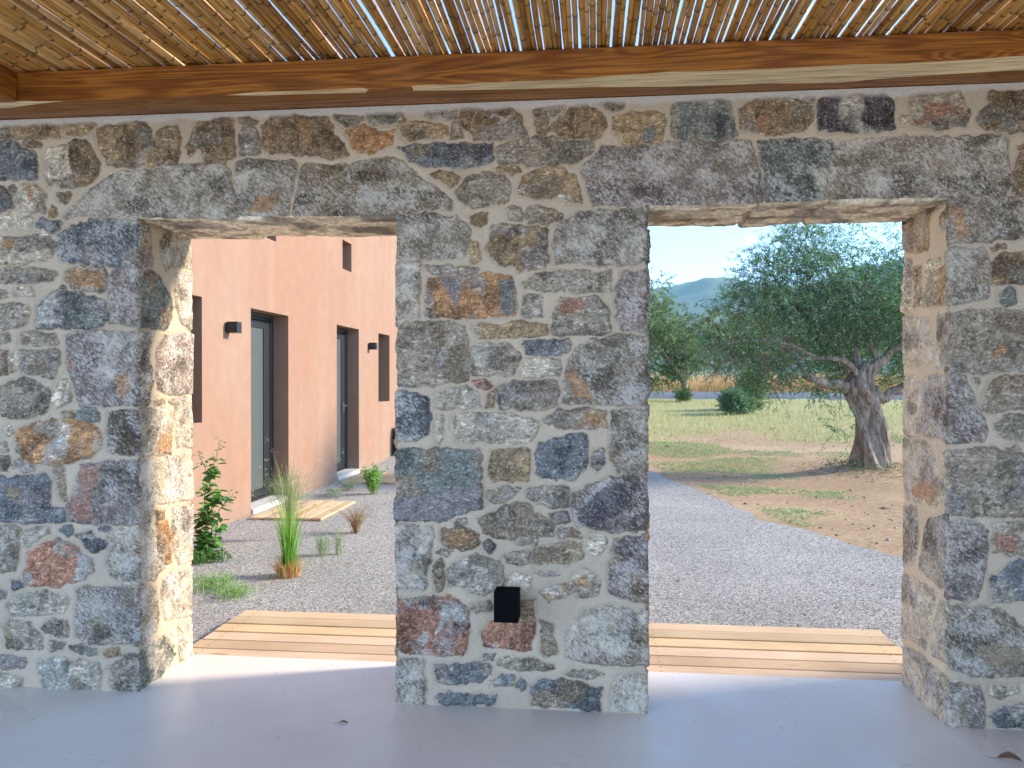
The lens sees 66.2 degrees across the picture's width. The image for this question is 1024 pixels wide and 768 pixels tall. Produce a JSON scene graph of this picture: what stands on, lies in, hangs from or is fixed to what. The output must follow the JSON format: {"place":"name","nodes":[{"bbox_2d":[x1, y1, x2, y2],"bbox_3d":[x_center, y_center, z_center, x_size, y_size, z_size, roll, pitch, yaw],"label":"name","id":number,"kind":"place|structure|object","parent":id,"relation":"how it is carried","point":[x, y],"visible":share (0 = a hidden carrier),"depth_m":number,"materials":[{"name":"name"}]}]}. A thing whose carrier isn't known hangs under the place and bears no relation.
{"place":"outdoors","nodes":[
{"label":"outdoors","id":0,"kind":"place"},
{"bbox_2d":[0,654,1023,767],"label":"floor","id":1,"kind":"structure","parent":0,"point":[257,715],"depth_m":3.28,"materials":[{"name":"grey concrete"}]},
{"bbox_2d":[0,82,1023,729],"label":"stone wall","id":2,"kind":"structure","parent":1,"relation":"on","point":[520,230],"depth_m":3.48,"materials":[{"name":"grey stone"}]},
{"bbox_2d":[494,586,519,622],"bbox_3d":[-0.020,0.954,3.406,0.104,0.128,0.118,0,0,6],"label":"wall lamp","id":3,"kind":"object","parent":2,"relation":"attached to","point":[506,604],"visible":1,"depth_m":3.35,"materials":[{"name":"black metal"}]},
{"bbox_2d":[0,29,1023,119],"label":"timber beam","id":4,"kind":"structure","parent":2,"relation":"on","point":[931,59],"depth_m":3.29,"materials":[{"name":"brown wood"}]},
{"bbox_2d":[0,64,16,102],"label":"timber rafter","id":5,"kind":"object","parent":4,"relation":"attached to","point":[7,84],"visible":1,"depth_m":3.43,"materials":[{"name":"brown wood"}]},
{"bbox_2d":[0,0,1023,72],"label":"reed mat","id":6,"kind":"object","parent":4,"relation":"on","point":[156,33],"visible":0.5,"depth_m":3.06,"materials":[{"name":"wicker"}]},
{"bbox_2d":[14,671,1019,738],"bbox_3d":[0.118,1.432,3.565,5.275,0.004,0.789,0,0,6],"label":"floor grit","id":7,"kind":"object","parent":1,"relation":"on","point":[563,712],"visible":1,"depth_m":3.48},
{"bbox_2d":[988,752,1022,761],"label":"dry leaf","id":8,"kind":"object","parent":1,"relation":"on","point":[1008,755],"visible":1,"depth_m":3.00,"materials":[{"name":"plant"}]},
{"bbox_2d":[191,454,903,649],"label":"gravel path","id":9,"kind":"structure","parent":0,"point":[664,493],"depth_m":6.26,"materials":[{"name":"grey gravel"}]},
{"bbox_2d":[192,546,234,564],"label":"weed plant","id":10,"kind":"object","parent":9,"relation":"on","point":[203,556],"visible":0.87,"depth_m":6.52,"materials":[{"name":"green plant"}]},
{"bbox_2d":[192,437,237,551],"bbox_3d":[-2.577,0.987,6.717,0.472,1.060,0.276,0,0,6],"label":"leafy plant","id":11,"kind":"object","parent":9,"relation":"on","point":[204,538],"visible":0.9,"depth_m":6.72,"materials":[{"name":"green plant"}]},
{"bbox_2d":[192,566,242,595],"bbox_3d":[-2.176,1.419,5.704,0.491,0.124,0.564,0,0,6],"label":"weed plant","id":12,"kind":"object","parent":9,"relation":"on","point":[204,584],"visible":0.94,"depth_m":5.65,"materials":[{"name":"green plant"}]},
{"bbox_2d":[208,581,276,600],"bbox_3d":[-1.912,1.433,5.485,0.559,0.102,0.388,0,0,6],"label":"weed plant","id":13,"kind":"object","parent":9,"relation":"on","point":[234,591],"visible":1,"depth_m":5.47,"materials":[{"name":"green plant"}]},
{"bbox_2d":[249,449,316,523],"bbox_3d":[-2.110,1.040,7.461,0.769,0.865,0.794,0,0,-22],"label":"feathery plant","id":14,"kind":"object","parent":9,"relation":"on","point":[287,490],"visible":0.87,"depth_m":7.44,"materials":[{"name":"green plant"}]},
{"bbox_2d":[231,431,353,578],"bbox_3d":[-1.651,0.912,5.981,0.924,1.136,1.060,0,0,-14],"label":"grass clump","id":15,"kind":"object","parent":9,"relation":"on","point":[288,563],"visible":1,"depth_m":6.02,"materials":[{"name":"green plant"}]},
{"bbox_2d":[197,520,396,609],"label":"gravel","id":16,"kind":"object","parent":9,"relation":"on","point":[312,580],"visible":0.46,"depth_m":6.17,"materials":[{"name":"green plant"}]},
{"bbox_2d":[250,500,354,520],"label":"wooden deck","id":17,"kind":"structure","parent":9,"relation":"on","point":[320,509],"depth_m":8.91,"materials":[{"name":"brown wood"}]},
{"bbox_2d":[311,532,329,557],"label":"herb plant","id":18,"kind":"object","parent":9,"relation":"on","point":[322,547],"visible":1,"depth_m":6.72,"materials":[{"name":"green plant"}]},
{"bbox_2d":[312,486,346,497],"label":"grey herb","id":19,"kind":"object","parent":9,"relation":"on","point":[335,491],"visible":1,"depth_m":10.12,"materials":[{"name":"plant"}]},
{"bbox_2d":[330,527,344,554],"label":"herb plant","id":20,"kind":"object","parent":9,"relation":"on","point":[337,546],"visible":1,"depth_m":6.81,"materials":[{"name":"green plant"}]},
{"bbox_2d":[335,478,365,490],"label":"grey herb","id":21,"kind":"object","parent":9,"relation":"on","point":[348,485],"visible":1,"depth_m":10.78,"materials":[{"name":"plant"}]},
{"bbox_2d":[328,501,377,532],"bbox_3d":[-1.579,1.312,7.772,0.580,0.318,0.543,0,0,6],"label":"dry shrub","id":22,"kind":"object","parent":9,"relation":"on","point":[355,522],"visible":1,"depth_m":7.76,"materials":[{"name":"brown plant"}]},
{"bbox_2d":[341,472,395,483],"bbox_3d":[-2.041,1.456,12.039,0.836,0.076,1.196,0,0,6],"label":"doorstep","id":23,"kind":"structure","parent":9,"relation":"on","point":[389,478],"depth_m":11.80,"materials":[{"name":"beige wood"}]},
{"bbox_2d":[360,463,389,494],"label":"leafy shrub","id":24,"kind":"object","parent":9,"relation":"on","point":[372,478],"visible":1,"depth_m":10.38,"materials":[{"name":"green plant"}]},
{"bbox_2d":[191,492,901,640],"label":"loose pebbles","id":25,"kind":"object","parent":9,"relation":"on","point":[648,561],"visible":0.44,"depth_m":5.91,"materials":[{"name":"grey gravel"}]},
{"bbox_2d":[193,610,902,680],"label":"wooden deck","id":26,"kind":"structure","parent":9,"relation":"on","point":[860,654],"depth_m":4.33,"materials":[{"name":"brown wood"}]},
{"bbox_2d":[195,482,901,628],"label":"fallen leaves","id":27,"kind":"object","parent":9,"relation":"on","point":[654,595],"visible":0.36,"depth_m":5.78,"materials":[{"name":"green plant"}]},
{"bbox_2d":[168,0,932,287],"label":"sky","id":28,"kind":"structure","parent":0,"point":[690,253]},
{"bbox_2d":[647,260,903,379],"bbox_3d":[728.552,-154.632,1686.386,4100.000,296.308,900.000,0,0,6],"label":"hills","id":29,"kind":"structure","parent":0,"point":[692,293],"depth_m":1658.58,"materials":[{"name":"green plant"}]},
{"bbox_2d":[648,381,903,557],"bbox_3d":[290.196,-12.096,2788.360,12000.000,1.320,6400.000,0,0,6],"label":"ground","id":30,"kind":"structure","parent":0,"point":[888,492],"depth_m":12.93,"materials":[{"name":"soil"}]},
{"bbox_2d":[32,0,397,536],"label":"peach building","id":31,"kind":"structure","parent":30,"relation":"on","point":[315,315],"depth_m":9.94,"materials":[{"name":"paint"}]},
{"bbox_2d":[226,322,241,332],"bbox_3d":[-2.926,-0.594,8.241,0.133,0.115,0.110,0,0,6],"label":"wall lamp","id":32,"kind":"object","parent":31,"relation":"attached to","point":[233,327],"visible":1,"depth_m":8.19,"materials":[{"name":"metal"}]},
{"bbox_2d":[251,312,273,501],"bbox_3d":[-3.099,0.275,9.384,0.072,2.262,1.090,0,0,6],"label":"door","id":33,"kind":"structure","parent":31,"relation":"in","point":[262,326],"depth_m":9.64,"materials":[{"name":"glass"}]},
{"bbox_2d":[337,328,347,471],"bbox_3d":[-2.770,0.249,12.342,0.114,2.285,1.113,0,0,6],"label":"door","id":34,"kind":"structure","parent":31,"relation":"in","point":[342,334],"depth_m":12.71,"materials":[{"name":"glass"}]},
{"bbox_2d":[368,343,376,349],"bbox_3d":[-2.385,-0.648,13.442,0.133,0.115,0.110,0,0,6],"label":"wall lamp","id":35,"kind":"object","parent":31,"relation":"attached to","point":[372,346],"visible":1,"depth_m":13.39,"materials":[{"name":"metal"}]},
{"bbox_2d":[648,302,687,365],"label":"tree","id":36,"kind":"object","parent":30,"relation":"on","point":[663,330],"visible":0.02,"depth_m":50.42,"materials":[{"name":"green plant"}]},
{"bbox_2d":[647,266,716,400],"bbox_3d":[4.927,-1.936,28.621,5.060,5.170,3.255,0,0,6],"label":"olive tree","id":37,"kind":"object","parent":30,"relation":"on","point":[673,370],"visible":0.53,"depth_m":28.27,"materials":[{"name":"green plant"}]},
{"bbox_2d":[672,386,693,401],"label":"shrub","id":38,"kind":"object","parent":30,"relation":"on","point":[684,393],"visible":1,"depth_m":27.88,"materials":[{"name":"green plant"}]},
{"bbox_2d":[674,308,772,373],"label":"tree","id":39,"kind":"object","parent":30,"relation":"on","point":[703,329],"visible":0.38,"depth_m":47.47,"materials":[{"name":"green plant"}]},
{"bbox_2d":[714,385,752,414],"bbox_3d":[6.082,0.460,21.542,1.033,0.913,0.979,0,0,6],"label":"shrub","id":40,"kind":"object","parent":30,"relation":"on","point":[734,401],"visible":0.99,"depth_m":21.35,"materials":[{"name":"green plant"}]},
{"bbox_2d":[725,366,774,409],"bbox_3d":[7.026,0.133,23.253,1.485,1.699,1.517,0,0,43],"label":"shrub","id":41,"kind":"object","parent":30,"relation":"on","point":[745,389],"visible":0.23,"depth_m":23.05,"materials":[{"name":"green plant"}]},
{"bbox_2d":[743,397,758,413],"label":"shrub","id":42,"kind":"object","parent":30,"relation":"on","point":[751,404],"visible":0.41,"depth_m":21.61,"materials":[{"name":"green plant"}]},
{"bbox_2d":[718,312,807,376],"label":"tree","id":43,"kind":"object","parent":30,"relation":"on","point":[767,343],"visible":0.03,"depth_m":51.94,"materials":[{"name":"green plant"}]},
{"bbox_2d":[648,434,903,526],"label":"weed patches","id":44,"kind":"object","parent":30,"relation":"on","point":[750,459],"visible":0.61,"depth_m":13.54,"materials":[{"name":"green plant"}]},
{"bbox_2d":[654,425,901,551],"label":"soil clods","id":45,"kind":"object","parent":30,"relation":"on","point":[666,472],"visible":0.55,"depth_m":12.24,"materials":[{"name":"brown soil"}]},
{"bbox_2d":[677,222,904,468],"bbox_3d":[5.467,-0.720,12.869,5.676,4.519,2.766,0,0,6],"label":"olive tree","id":46,"kind":"object","parent":30,"relation":"on","point":[865,396],"visible":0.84,"depth_m":12.64,"materials":[{"name":"green plant"}]},
{"bbox_2d":[796,318,884,375],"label":"tree","id":47,"kind":"object","parent":30,"relation":"on","point":[839,364],"visible":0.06,"depth_m":48.08,"materials":[{"name":"green plant"}]},
{"bbox_2d":[790,453,902,481],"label":"leaf litter","id":48,"kind":"object","parent":30,"relation":"on","point":[829,463],"visible":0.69,"depth_m":12.42,"materials":[{"name":"brown plant"}]},
{"bbox_2d":[863,302,901,375],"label":"tree","id":49,"kind":"object","parent":30,"relation":"on","point":[887,347],"depth_m":50.95,"materials":[{"name":"green plant"}]},
{"bbox_2d":[648,397,903,443],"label":"field grass","id":50,"kind":"structure","parent":0,"point":[779,412],"depth_m":19.88,"materials":[{"name":"plant"}]},
{"bbox_2d":[650,368,902,391],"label":"dry grass","id":51,"kind":"structure","parent":0,"point":[696,385],"depth_m":35.95,"materials":[{"name":"plant"}]},
{"bbox_2d":[649,392,903,399],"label":"road","id":52,"kind":"structure","parent":0,"point":[698,395],"depth_m":30.88,"materials":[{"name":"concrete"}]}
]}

